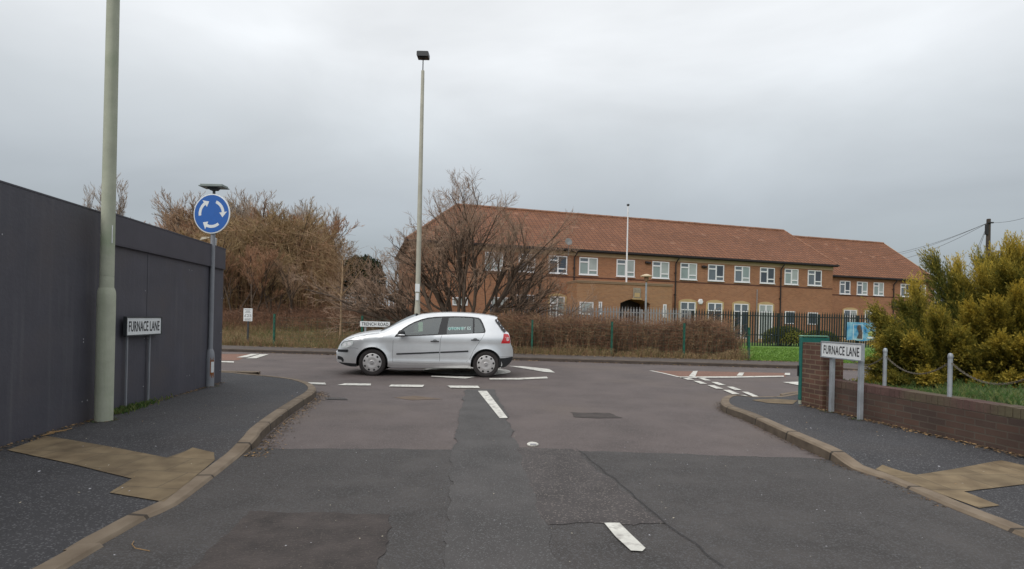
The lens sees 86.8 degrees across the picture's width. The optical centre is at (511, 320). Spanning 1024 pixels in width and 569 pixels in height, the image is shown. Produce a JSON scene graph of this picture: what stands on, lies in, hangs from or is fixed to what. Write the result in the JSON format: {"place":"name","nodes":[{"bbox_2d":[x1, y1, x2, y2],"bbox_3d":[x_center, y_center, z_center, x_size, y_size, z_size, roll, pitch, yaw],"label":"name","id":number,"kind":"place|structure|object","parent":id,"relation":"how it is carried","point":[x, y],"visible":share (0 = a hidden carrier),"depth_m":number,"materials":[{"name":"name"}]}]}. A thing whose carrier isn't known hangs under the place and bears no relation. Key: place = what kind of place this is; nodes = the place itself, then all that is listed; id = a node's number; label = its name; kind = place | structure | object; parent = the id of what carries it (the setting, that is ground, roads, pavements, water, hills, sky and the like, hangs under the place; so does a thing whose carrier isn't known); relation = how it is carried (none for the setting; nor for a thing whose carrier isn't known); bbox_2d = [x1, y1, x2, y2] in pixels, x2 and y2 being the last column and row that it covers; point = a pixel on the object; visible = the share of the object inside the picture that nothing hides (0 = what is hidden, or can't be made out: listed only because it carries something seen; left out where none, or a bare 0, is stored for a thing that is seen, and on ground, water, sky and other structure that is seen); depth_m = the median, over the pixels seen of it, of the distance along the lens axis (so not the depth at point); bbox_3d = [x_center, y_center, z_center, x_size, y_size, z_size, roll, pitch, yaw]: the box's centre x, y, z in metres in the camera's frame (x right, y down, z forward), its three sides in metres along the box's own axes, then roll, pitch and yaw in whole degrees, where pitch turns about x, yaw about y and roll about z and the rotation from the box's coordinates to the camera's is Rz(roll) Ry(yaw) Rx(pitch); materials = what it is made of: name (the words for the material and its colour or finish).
{"place":"outdoors","nodes":[
{"label":"outdoors","id":0,"kind":"place"},
{"bbox_2d":[0,372,307,568],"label":"footway","id":1,"kind":"structure","parent":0,"point":[48,517],"depth_m":4.56,"materials":[{"name":"asphalt"}]},
{"bbox_2d":[94,0,119,421],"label":"lamp post","id":2,"kind":"object","parent":1,"relation":"on","point":[105,353],"visible":0.97,"depth_m":6.03,"materials":[{"name":"metal"}]},
{"bbox_2d":[9,436,214,500],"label":"tactile paving","id":3,"kind":"structure","parent":1,"relation":"on","point":[158,478],"depth_m":4.59,"materials":[{"name":"beige concrete"}]},
{"bbox_2d":[0,382,224,450],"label":"hoarding litter","id":4,"kind":"object","parent":1,"relation":"on","point":[92,419],"visible":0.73,"depth_m":5.81,"materials":[{"name":"brown plant"}]},
{"bbox_2d":[0,180,225,446],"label":"site hoarding","id":5,"kind":"object","parent":1,"relation":"on","point":[49,262],"visible":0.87,"depth_m":5.89,"materials":[{"name":"grey paint"}]},
{"bbox_2d":[123,316,161,405],"bbox_3d":[-4.796,0.539,7.021,0.065,1.174,0.838,1,0,-7],"label":"street name sign","id":6,"kind":"object","parent":1,"relation":"on","point":[139,326],"visible":0.97,"depth_m":6.94,"materials":[{"name":"metal"}]},
{"bbox_2d":[114,394,172,413],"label":"weeds","id":7,"kind":"object","parent":1,"relation":"on","point":[127,408],"visible":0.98,"depth_m":6.83,"materials":[{"name":"green plant"}]},
{"bbox_2d":[194,184,229,386],"bbox_3d":[-5.048,-0.573,9.112,0.660,3.397,0.240,1,0,0],"label":"roundabout sign","id":8,"kind":"object","parent":1,"relation":"on","point":[212,214],"visible":0.99,"depth_m":9.07,"materials":[{"name":"blue metal"}]},
{"bbox_2d":[222,316,382,347],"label":"rough grass","id":9,"kind":"structure","parent":0,"point":[284,342],"depth_m":23.00,"materials":[{"name":"plant"}]},
{"bbox_2d":[0,0,1023,306],"label":"sky","id":10,"kind":"structure","parent":0,"point":[899,124],"materials":[{"name":"grey"}]},
{"bbox_2d":[222,345,866,368],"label":"footway","id":11,"kind":"structure","parent":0,"point":[850,365],"depth_m":18.79,"materials":[{"name":"grey asphalt"}]},
{"bbox_2d":[360,321,389,331],"bbox_3d":[-4.799,0.583,18.974,1.047,1.077,0.096,1,0,0],"label":"street name sign","id":12,"kind":"object","parent":11,"relation":"on","point":[365,324],"visible":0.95,"depth_m":18.93,"materials":[{"name":"metal"}]},
{"bbox_2d":[414,51,429,313],"bbox_3d":[-3.203,-4.062,18.823,0.410,10.456,0.320,1,0,0],"label":"lamp post","id":13,"kind":"object","parent":11,"relation":"on","point":[423,55],"visible":0.91,"depth_m":18.76,"materials":[{"name":"metal"}]},
{"bbox_2d":[243,346,798,361],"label":"footway leaves","id":14,"kind":"object","parent":11,"relation":"on","point":[576,355],"visible":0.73,"depth_m":19.36,"materials":[{"name":"brown plant"}]},
{"bbox_2d":[221,351,868,458],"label":"road","id":15,"kind":"structure","parent":0,"point":[657,412],"depth_m":8.29,"materials":[{"name":"grey asphalt"}]},
{"bbox_2d":[32,370,316,568],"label":"kerb","id":16,"kind":"structure","parent":15,"relation":"on","point":[247,442],"depth_m":4.03,"materials":[{"name":"concrete"}]},
{"bbox_2d":[222,354,247,359],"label":"red surfacing","id":17,"kind":"structure","parent":15,"relation":"on","point":[231,357],"depth_m":16.77,"materials":[{"name":"asphalt"}]},
{"bbox_2d":[244,391,328,456],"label":"gutter litter","id":18,"kind":"object","parent":15,"relation":"on","point":[269,436],"visible":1,"depth_m":6.26,"materials":[{"name":"beige plant"}]},
{"bbox_2d":[336,309,512,376],"bbox_3d":[-2.047,0.472,13.169,4.147,1.622,2.108,1,0,-5],"label":"silver hatchback","id":19,"kind":"object","parent":15,"relation":"on","point":[480,344],"visible":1,"depth_m":12.35,"materials":[{"name":"paint"}]},
{"bbox_2d":[423,367,510,374],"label":"roundabout dome","id":20,"kind":"structure","parent":15,"relation":"on","point":[460,371],"depth_m":13.41,"materials":[{"name":"paint"}]},
{"bbox_2d":[222,348,867,370],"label":"kerb","id":21,"kind":"structure","parent":15,"relation":"on","point":[559,359],"depth_m":17.75,"materials":[{"name":"grey concrete"}]},
{"bbox_2d":[67,448,1023,568],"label":"road surfacing","id":22,"kind":"structure","parent":15,"relation":"on","point":[728,512],"depth_m":3.72,"materials":[{"name":"grey asphalt"}]},
{"bbox_2d":[188,511,391,568],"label":"road patch","id":23,"kind":"object","parent":22,"relation":"on","point":[256,539],"visible":1,"depth_m":3.15,"materials":[{"name":"grey asphalt"}]},
{"bbox_2d":[443,389,564,568],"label":"road patch","id":24,"kind":"object","parent":22,"relation":"on","point":[504,526],"visible":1,"depth_m":3.91,"materials":[{"name":"grey asphalt"}]},
{"bbox_2d":[478,391,507,417],"bbox_3d":[-0.342,1.309,8.640,0.166,0.001,2.758,1,0,-9],"label":"line","id":25,"kind":"object","parent":24,"relation":"on","point":[492,403],"visible":1,"depth_m":8.42,"materials":[{"name":"paint"}]},
{"bbox_2d":[516,447,665,524],"bbox_3d":[0.435,1.333,4.593,0.815,0.001,2.186,1,0,-10],"label":"road patch","id":26,"kind":"object","parent":22,"relation":"on","point":[568,486],"visible":1,"depth_m":4.19,"materials":[{"name":"grey asphalt"}]},
{"bbox_2d":[605,523,644,550],"bbox_3d":[0.692,1.332,3.347,0.113,0.001,0.450,1,0,-11],"label":"line","id":27,"kind":"object","parent":22,"relation":"on","point":[621,533],"visible":1,"depth_m":3.32,"materials":[{"name":"paint"}]},
{"bbox_2d":[575,448,722,565],"bbox_3d":[0.909,1.339,4.292,0.047,0.001,2.715,1,0,-10],"label":"tar joint","id":28,"kind":"object","parent":22,"relation":"on","point":[655,513],"visible":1,"depth_m":3.71,"materials":[{"name":"asphalt"}]},
{"bbox_2d":[571,412,621,417],"bbox_3d":[1.195,1.353,7.713,0.698,0.001,0.464,1,0,0],"label":"road patch","id":29,"kind":"object","parent":15,"relation":"on","point":[593,415],"visible":1,"depth_m":7.69,"materials":[{"name":"grey asphalt"}]},
{"bbox_2d":[657,371,785,376],"bbox_3d":[5.993,1.462,14.647,3.954,0.001,1.732,1,0,-10],"label":"lane marking","id":30,"kind":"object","parent":15,"relation":"on","point":[688,373],"visible":0.86,"depth_m":14.74,"materials":[{"name":"white paint"}]},
{"bbox_2d":[680,376,783,377],"bbox_3d":[5.705,1.446,13.832,3.355,0.001,0.351,1,0,-16],"label":"lane marking","id":31,"kind":"object","parent":15,"relation":"on","point":[728,376],"visible":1,"depth_m":13.76,"materials":[{"name":"paint"}]},
{"bbox_2d":[712,402,942,506],"bbox_3d":[3.243,1.396,6.814,0.534,0.008,5.510,1,0,5],"label":"gutter grit","id":32,"kind":"object","parent":15,"relation":"on","point":[764,431],"visible":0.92,"depth_m":5.33,"materials":[{"name":"brown soil"}]},
{"bbox_2d":[720,391,1023,537],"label":"kerb","id":33,"kind":"structure","parent":15,"relation":"on","point":[822,449],"depth_m":5.30,"materials":[{"name":"concrete"}]},
{"bbox_2d":[222,320,880,362],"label":"verge","id":34,"kind":"structure","parent":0,"point":[758,346],"depth_m":24.15,"materials":[{"name":"plant"}]},
{"bbox_2d":[83,182,118,210],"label":"woodland tree","id":35,"kind":"object","parent":34,"relation":"on","point":[88,200],"visible":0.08,"depth_m":47.36,"materials":[{"name":"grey plant"}]},
{"bbox_2d":[90,173,127,215],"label":"woodland tree","id":36,"kind":"object","parent":34,"relation":"on","point":[120,207],"visible":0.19,"depth_m":44.29,"materials":[{"name":"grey plant"}]},
{"bbox_2d":[150,190,190,226],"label":"woodland tree","id":37,"kind":"object","parent":34,"relation":"on","point":[157,214],"visible":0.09,"depth_m":51.61,"materials":[{"name":"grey plant"}]},
{"bbox_2d":[153,188,198,237],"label":"woodland tree","id":38,"kind":"object","parent":34,"relation":"on","point":[173,216],"visible":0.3,"depth_m":42.55,"materials":[{"name":"brown plant"}]},
{"bbox_2d":[158,209,205,240],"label":"woodland tree","id":39,"kind":"object","parent":34,"relation":"on","point":[169,225],"visible":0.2,"depth_m":36.75,"materials":[{"name":"brown plant"}]},
{"bbox_2d":[169,191,205,230],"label":"woodland tree","id":40,"kind":"object","parent":34,"relation":"on","point":[188,216],"visible":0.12,"depth_m":42.22,"materials":[{"name":"brown plant"}]},
{"bbox_2d":[160,211,282,241],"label":"woodland tree","id":41,"kind":"object","parent":34,"relation":"on","point":[201,230],"visible":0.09,"depth_m":38.71,"materials":[{"name":"brown plant"}]},
{"bbox_2d":[193,213,251,295],"bbox_3d":[-17.441,-3.514,32.635,4.374,6.709,3.803,1,0,13],"label":"woodland tree","id":42,"kind":"object","parent":34,"relation":"on","point":[218,233],"visible":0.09,"depth_m":31.92,"materials":[{"name":"brown plant"}]},
{"bbox_2d":[200,223,249,299],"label":"woodland tree","id":43,"kind":"object","parent":34,"relation":"on","point":[231,257],"visible":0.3,"depth_m":29.77,"materials":[{"name":"brown plant"}]},
{"bbox_2d":[226,189,252,219],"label":"woodland tree","id":44,"kind":"object","parent":34,"relation":"on","point":[232,206],"visible":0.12,"depth_m":48.77,"materials":[{"name":"brown plant"}]},
{"bbox_2d":[217,219,268,310],"bbox_3d":[-16.184,-3.133,32.214,3.945,6.170,3.430,1,0,42],"label":"woodland tree","id":45,"kind":"object","parent":34,"relation":"on","point":[243,253],"visible":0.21,"depth_m":31.59,"materials":[{"name":"brown plant"}]},
{"bbox_2d":[243,308,252,341],"bbox_3d":[-10.724,0.333,21.994,0.362,1.622,0.063,1,0,0],"label":"notice board","id":46,"kind":"object","parent":34,"relation":"on","point":[247,314],"visible":0.98,"depth_m":21.96,"materials":[{"name":"metal"}]},
{"bbox_2d":[223,250,279,312],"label":"woodland tree","id":47,"kind":"object","parent":34,"relation":"on","point":[231,277],"visible":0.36,"depth_m":29.46,"materials":[{"name":"brown plant"}]},
{"bbox_2d":[225,212,280,301],"bbox_3d":[-15.933,-3.477,33.554,3.706,6.585,4.262,1,0,-20],"label":"woodland tree","id":48,"kind":"object","parent":34,"relation":"on","point":[249,231],"visible":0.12,"depth_m":32.88,"materials":[{"name":"brown plant"}]},
{"bbox_2d":[238,243,288,314],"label":"woodland tree","id":49,"kind":"object","parent":34,"relation":"on","point":[253,276],"visible":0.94,"depth_m":27.43,"materials":[{"name":"brown plant"}]},
{"bbox_2d":[242,191,287,230],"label":"woodland tree","id":50,"kind":"object","parent":34,"relation":"on","point":[255,212],"visible":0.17,"depth_m":40.92,"materials":[{"name":"brown plant"}]},
{"bbox_2d":[171,207,363,314],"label":"woodland undergrowth","id":51,"kind":"object","parent":34,"relation":"on","point":[300,299],"visible":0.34,"depth_m":31.72,"materials":[{"name":"brown plant"}]},
{"bbox_2d":[239,201,297,242],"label":"woodland tree","id":52,"kind":"object","parent":34,"relation":"on","point":[259,215],"visible":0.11,"depth_m":37.61,"materials":[{"name":"brown plant"}]},
{"bbox_2d":[250,243,302,315],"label":"woodland tree","id":53,"kind":"object","parent":34,"relation":"on","point":[269,289],"visible":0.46,"depth_m":27.96,"materials":[{"name":"brown plant"}]},
{"bbox_2d":[246,202,320,305],"bbox_3d":[-14.151,-3.538,33.529,4.515,6.941,3.926,1,0,-29],"label":"woodland tree","id":54,"kind":"object","parent":34,"relation":"on","point":[280,234],"visible":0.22,"depth_m":32.71,"materials":[{"name":"brown plant"}]},
{"bbox_2d":[265,252,311,315],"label":"woodland tree","id":55,"kind":"object","parent":34,"relation":"on","point":[292,286],"visible":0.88,"depth_m":27.04,"materials":[{"name":"brown plant"}]},
{"bbox_2d":[263,196,336,293],"bbox_3d":[-13.107,-3.785,33.378,3.985,7.421,4.583,1,0,15],"label":"woodland tree","id":56,"kind":"object","parent":34,"relation":"on","point":[292,236],"visible":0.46,"depth_m":32.83,"materials":[{"name":"brown plant"}]},
{"bbox_2d":[283,208,345,263],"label":"woodland tree","id":57,"kind":"object","parent":34,"relation":"on","point":[331,235],"visible":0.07,"depth_m":39.70,"materials":[{"name":"brown plant"}]},
{"bbox_2d":[288,213,362,245],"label":"woodland tree","id":58,"kind":"object","parent":34,"relation":"on","point":[336,225],"visible":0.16,"depth_m":41.25,"materials":[{"name":"brown plant"}]},
{"bbox_2d":[222,300,440,331],"bbox_3d":[-11.623,-0.366,30.370,16.832,1.855,12.187,1,0,0],"label":"red scrub","id":59,"kind":"object","parent":34,"relation":"on","point":[262,316],"visible":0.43,"depth_m":26.09,"materials":[{"name":"brown plant"}]},
{"bbox_2d":[319,203,344,240],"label":"woodland tree","id":60,"kind":"object","parent":34,"relation":"on","point":[338,217],"visible":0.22,"depth_m":46.01,"materials":[{"name":"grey plant"}]},
{"bbox_2d":[308,234,374,335],"bbox_3d":[-7.413,-1.393,23.162,2.482,4.619,2.499,1,0,27],"label":"young birch","id":61,"kind":"object","parent":34,"relation":"on","point":[341,274],"visible":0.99,"depth_m":23.26,"materials":[{"name":"beige plant"}]},
{"bbox_2d":[339,254,386,306],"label":"evergreen tree","id":62,"kind":"object","parent":34,"relation":"on","point":[365,256],"visible":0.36,"depth_m":37.42,"materials":[{"name":"green plant"}]},
{"bbox_2d":[289,166,631,343],"bbox_3d":[-1.621,-1.989,24.177,14.952,8.744,8.327,1,0,0],"label":"bare tree","id":63,"kind":"object","parent":34,"relation":"on","point":[463,240],"visible":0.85,"depth_m":23.23,"materials":[{"name":"brown plant"}]},
{"bbox_2d":[273,314,750,358],"bbox_3d":[-0.398,0.640,20.373,18.046,1.380,0.108,1,0,6],"label":"fence","id":64,"kind":"object","parent":34,"relation":"on","point":[543,330],"visible":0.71,"depth_m":19.99,"materials":[{"name":"green metal"}]},
{"bbox_2d":[425,305,751,357],"bbox_3d":[2.254,0.264,21.403,13.622,2.114,4.151,1,0,5],"label":"bramble hedge","id":65,"kind":"object","parent":34,"relation":"on","point":[697,327],"visible":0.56,"depth_m":20.52,"materials":[{"name":"brown plant"}]},
{"bbox_2d":[490,302,690,325],"bbox_3d":[4.130,0.319,27.780,10.620,2.241,0.140,1,0,-8],"label":"palisade fence","id":66,"kind":"object","parent":34,"relation":"on","point":[644,312],"visible":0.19,"depth_m":28.04,"materials":[{"name":"grey metal"}]},
{"bbox_2d":[512,343,752,359],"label":"verge weeds","id":67,"kind":"object","parent":34,"relation":"on","point":[739,354],"visible":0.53,"depth_m":19.84,"materials":[{"name":"plant"}]},
{"bbox_2d":[640,274,652,318],"bbox_3d":[7.652,-0.620,31.000,0.680,4.047,0.680,1,0,0],"label":"yard lamp","id":68,"kind":"object","parent":34,"relation":"on","point":[646,277],"visible":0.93,"depth_m":30.95,"materials":[{"name":"metal"}]},
{"bbox_2d":[395,203,933,341],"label":"brick building","id":69,"kind":"structure","parent":34,"relation":"on","point":[692,266],"depth_m":36.69,"materials":[{"name":"brick"}]},
{"bbox_2d":[547,293,566,319],"bbox_3d":[2.750,-0.224,33.017,1.209,2.832,0.089,1,0,-15],"label":"window","id":70,"kind":"structure","parent":69,"relation":"in","point":[565,297],"depth_m":33.06,"materials":[{"name":"white glass"}]},
{"bbox_2d":[549,255,567,274],"bbox_3d":[2.803,-3.367,33.012,1.256,1.119,0.089,1,0,-15],"label":"window","id":71,"kind":"structure","parent":69,"relation":"in","point":[564,261],"depth_m":33.07,"materials":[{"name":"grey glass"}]},
{"bbox_2d":[579,257,597,275],"bbox_3d":[4.741,-3.323,33.542,1.295,1.119,0.089,1,0,-15],"label":"window","id":72,"kind":"structure","parent":69,"relation":"in","point":[588,266],"depth_m":33.55,"materials":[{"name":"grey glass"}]},
{"bbox_2d":[616,259,634,277],"bbox_3d":[7.183,-3.268,34.214,1.323,1.119,0.089,1,0,-15],"label":"window","id":73,"kind":"structure","parent":69,"relation":"in","point":[621,263],"depth_m":34.21,"materials":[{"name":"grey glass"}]},
{"bbox_2d":[625,204,629,281],"bbox_3d":[7.085,-4.716,33.294,0.180,4.881,0.180,1,0,0],"label":"flagpole","id":74,"kind":"object","parent":69,"relation":"on","point":[627,243],"visible":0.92,"depth_m":33.26,"materials":[{"name":"metal"}]},
{"bbox_2d":[651,261,668,278],"bbox_3d":[9.581,-3.214,34.873,1.280,1.119,0.089,1,0,-15],"label":"window","id":75,"kind":"structure","parent":69,"relation":"in","point":[660,270],"depth_m":34.86,"materials":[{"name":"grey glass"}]},
{"bbox_2d":[678,299,696,320],"bbox_3d":[11.488,0.000,35.438,1.376,2.782,0.053,1,0,-15],"label":"glazed door","id":76,"kind":"structure","parent":69,"relation":"in","point":[683,304],"depth_m":35.41,"materials":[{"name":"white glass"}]},
{"bbox_2d":[679,263,697,280],"bbox_3d":[11.560,-3.169,35.421,1.295,1.119,0.089,1,0,-15],"label":"window","id":77,"kind":"structure","parent":69,"relation":"in","point":[688,271],"depth_m":35.42,"materials":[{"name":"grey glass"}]},
{"bbox_2d":[706,300,723,323],"bbox_3d":[13.465,0.044,35.981,1.361,2.782,0.053,1,0,-15],"label":"glazed door","id":78,"kind":"structure","parent":69,"relation":"in","point":[711,305],"depth_m":35.96,"materials":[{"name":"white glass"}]},
{"bbox_2d":[708,264,724,281],"bbox_3d":[13.557,-3.124,35.966,1.284,1.119,0.089,1,0,-15],"label":"window","id":79,"kind":"structure","parent":69,"relation":"in","point":[715,272],"depth_m":35.96,"materials":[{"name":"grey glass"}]},
{"bbox_2d":[732,301,749,340],"bbox_3d":[15.427,0.089,36.515,1.395,2.782,0.058,1,0,-15],"label":"glazed door","id":80,"kind":"structure","parent":69,"relation":"in","point":[738,306],"depth_m":36.50,"materials":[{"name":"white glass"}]},
{"bbox_2d":[734,266,749,282],"bbox_3d":[15.528,-3.079,36.512,1.271,1.119,0.089,1,0,-15],"label":"window","id":81,"kind":"structure","parent":69,"relation":"in","point":[741,274],"depth_m":36.50,"materials":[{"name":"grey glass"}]},
{"bbox_2d":[756,302,773,341],"bbox_3d":[17.340,0.132,37.041,1.350,2.782,0.058,1,0,-15],"label":"glazed door","id":82,"kind":"structure","parent":69,"relation":"in","point":[762,306],"depth_m":37.03,"materials":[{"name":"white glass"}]},
{"bbox_2d":[759,267,774,283],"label":"window","id":83,"kind":"structure","parent":69,"relation":"in","point":[767,275],"depth_m":37.04,"materials":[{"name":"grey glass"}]},
{"bbox_2d":[784,269,798,284],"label":"window","id":84,"kind":"structure","parent":69,"relation":"in","point":[790,275],"depth_m":37.57,"materials":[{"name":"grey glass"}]},
{"bbox_2d":[807,270,821,286],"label":"window","id":85,"kind":"structure","parent":69,"relation":"in","point":[814,276],"depth_m":38.10,"materials":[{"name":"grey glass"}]},
{"bbox_2d":[839,281,850,294],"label":"window","id":86,"kind":"structure","parent":69,"relation":"in","point":[844,287],"depth_m":43.79,"materials":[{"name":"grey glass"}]},
{"bbox_2d":[842,307,857,340],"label":"glazed door","id":87,"kind":"structure","parent":69,"relation":"in","point":[854,311],"depth_m":43.91,"materials":[{"name":"grey glass"}]},
{"bbox_2d":[857,281,867,295],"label":"window","id":88,"kind":"structure","parent":69,"relation":"in","point":[862,287],"depth_m":44.27,"materials":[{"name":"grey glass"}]},
{"bbox_2d":[873,282,883,295],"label":"window","id":89,"kind":"structure","parent":69,"relation":"in","point":[878,288],"depth_m":44.71,"materials":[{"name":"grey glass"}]},
{"bbox_2d":[761,326,807,345],"bbox_3d":[15.173,1.039,30.177,2.658,1.528,1.733,1,0,0],"label":"rounded shrub","id":90,"kind":"object","parent":34,"relation":"on","point":[792,336],"visible":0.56,"depth_m":29.79,"materials":[{"name":"green plant"}]},
{"bbox_2d":[692,309,899,347],"bbox_3d":[17.022,0.645,30.039,15.379,2.174,0.140,1,0,-11],"label":"palisade fence","id":91,"kind":"object","parent":34,"relation":"on","point":[777,316],"visible":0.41,"depth_m":29.56,"materials":[{"name":"black metal"}]},
{"bbox_2d":[847,322,875,340],"bbox_3d":[19.624,0.651,30.411,1.909,1.049,0.041,1,0,-11],"label":"fence banner","id":92,"kind":"object","parent":91,"relation":"attached to","point":[855,330],"visible":0.85,"depth_m":30.36,"materials":[{"name":"blue plastic"}]},
{"bbox_2d":[739,346,877,362],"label":"lawn grass","id":93,"kind":"structure","parent":34,"relation":"on","point":[787,355],"depth_m":22.01,"materials":[{"name":"green plant"}]},
{"bbox_2d":[876,218,1022,265],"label":"telegraph pole","id":94,"kind":"object","parent":34,"relation":"on","point":[987,231],"visible":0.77,"depth_m":33.95,"materials":[{"name":"brown wood"}]},
{"bbox_2d":[729,393,1023,525],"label":"footway","id":95,"kind":"structure","parent":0,"point":[864,444],"depth_m":5.67,"materials":[{"name":"asphalt"}]},
{"bbox_2d":[755,399,796,403],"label":"tactile paving","id":96,"kind":"structure","parent":95,"relation":"on","point":[783,401],"depth_m":8.89,"materials":[{"name":"beige concrete"}]},
{"bbox_2d":[797,335,829,403],"bbox_3d":[4.835,0.798,8.685,0.520,1.104,0.085,1,0,-8],"label":"roadside cabinet","id":97,"kind":"object","parent":95,"relation":"on","point":[809,338],"visible":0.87,"depth_m":8.65,"materials":[{"name":"paint"}]},
{"bbox_2d":[820,341,864,419],"bbox_3d":[4.648,0.825,7.614,0.097,1.026,0.883,1,0,-3],"label":"street name sign","id":98,"kind":"object","parent":95,"relation":"on","point":[832,351],"visible":1,"depth_m":7.51,"materials":[{"name":"metal"}]},
{"bbox_2d":[799,405,1023,456],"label":"leaf litter","id":99,"kind":"object","parent":95,"relation":"on","point":[964,442],"visible":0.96,"depth_m":6.37,"materials":[{"name":"brown plant"}]},
{"bbox_2d":[876,460,1023,507],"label":"tactile paving","id":100,"kind":"structure","parent":95,"relation":"on","point":[999,473],"depth_m":4.68,"materials":[{"name":"beige concrete"}]},
{"bbox_2d":[845,374,1023,405],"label":"garden ground","id":101,"kind":"structure","parent":0,"point":[1005,388],"depth_m":7.05,"materials":[{"name":"green plant"}]},
{"bbox_2d":[801,342,1023,454],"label":"brick wall","id":102,"kind":"structure","parent":101,"relation":"on","point":[997,425],"depth_m":6.57,"materials":[{"name":"brown brick"}]},
{"bbox_2d":[850,348,1023,396],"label":"chain fence","id":103,"kind":"object","parent":102,"relation":"on","point":[950,356],"visible":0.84,"depth_m":6.25,"materials":[{"name":"metal"}]},
{"bbox_2d":[852,243,994,387],"bbox_3d":[6.487,0.085,8.402,3.391,2.807,1.634,1,0,-31],"label":"golden conifer","id":104,"kind":"object","parent":101,"relation":"on","point":[915,338],"visible":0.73,"depth_m":8.06,"materials":[{"name":"green plant"}]},
{"bbox_2d":[942,230,1023,387],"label":"golden conifer","id":105,"kind":"object","parent":101,"relation":"on","point":[1000,282],"visible":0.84,"depth_m":7.95,"materials":[{"name":"yellow plant"}]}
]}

